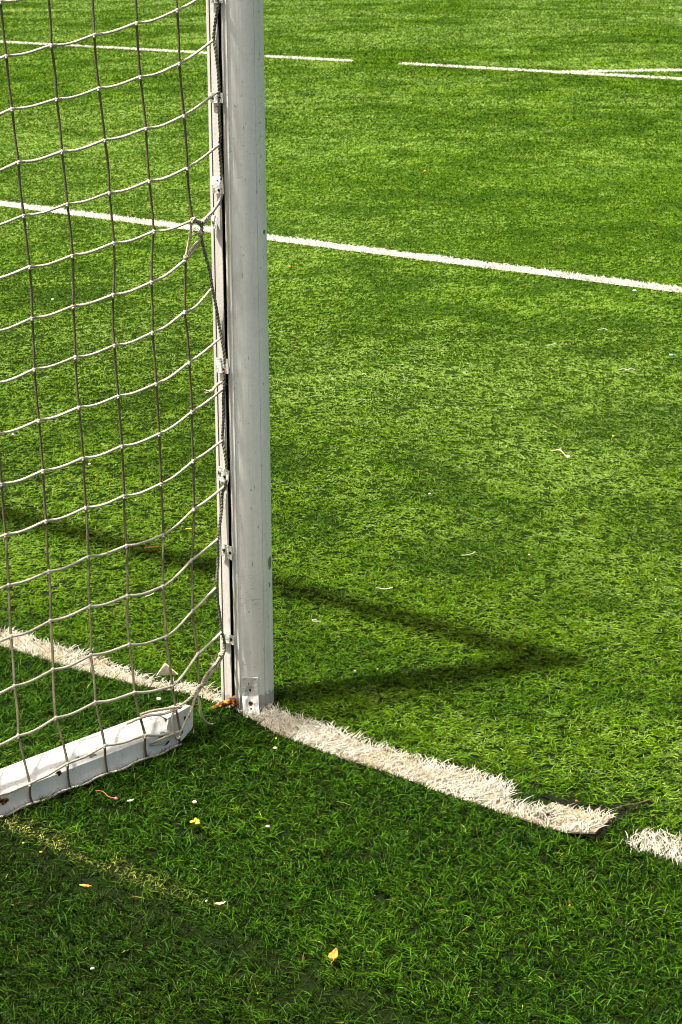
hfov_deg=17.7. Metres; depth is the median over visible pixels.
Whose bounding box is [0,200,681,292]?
goal area line
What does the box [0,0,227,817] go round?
goal net
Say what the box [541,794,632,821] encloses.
turf gap
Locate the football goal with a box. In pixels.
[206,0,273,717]
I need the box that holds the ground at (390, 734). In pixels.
[0,0,681,1023]
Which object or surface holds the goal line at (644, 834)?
on the ground at (390, 734)
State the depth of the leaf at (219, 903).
4.08 m
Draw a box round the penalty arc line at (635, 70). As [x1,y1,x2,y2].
[562,68,681,71]
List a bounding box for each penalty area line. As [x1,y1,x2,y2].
[0,41,352,60]
[400,62,681,79]
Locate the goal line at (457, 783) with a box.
[0,625,615,833]
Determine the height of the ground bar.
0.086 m
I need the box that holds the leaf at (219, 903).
[214,901,225,904]
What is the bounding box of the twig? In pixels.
[614,799,650,809]
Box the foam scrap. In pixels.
[156,663,177,675]
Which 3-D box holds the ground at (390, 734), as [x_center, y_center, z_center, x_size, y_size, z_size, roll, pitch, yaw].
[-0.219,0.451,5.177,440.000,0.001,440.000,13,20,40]
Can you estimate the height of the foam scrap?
0.032 m
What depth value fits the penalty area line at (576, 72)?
24.10 m
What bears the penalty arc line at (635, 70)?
on the ground at (390, 734)
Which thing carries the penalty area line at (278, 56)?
on the ground at (390, 734)
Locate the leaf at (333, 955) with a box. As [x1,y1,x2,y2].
[328,948,337,962]
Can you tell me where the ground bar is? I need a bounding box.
[0,703,192,815]
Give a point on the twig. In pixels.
(639, 803)
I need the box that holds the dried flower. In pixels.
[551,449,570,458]
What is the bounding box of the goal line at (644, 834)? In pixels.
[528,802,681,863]

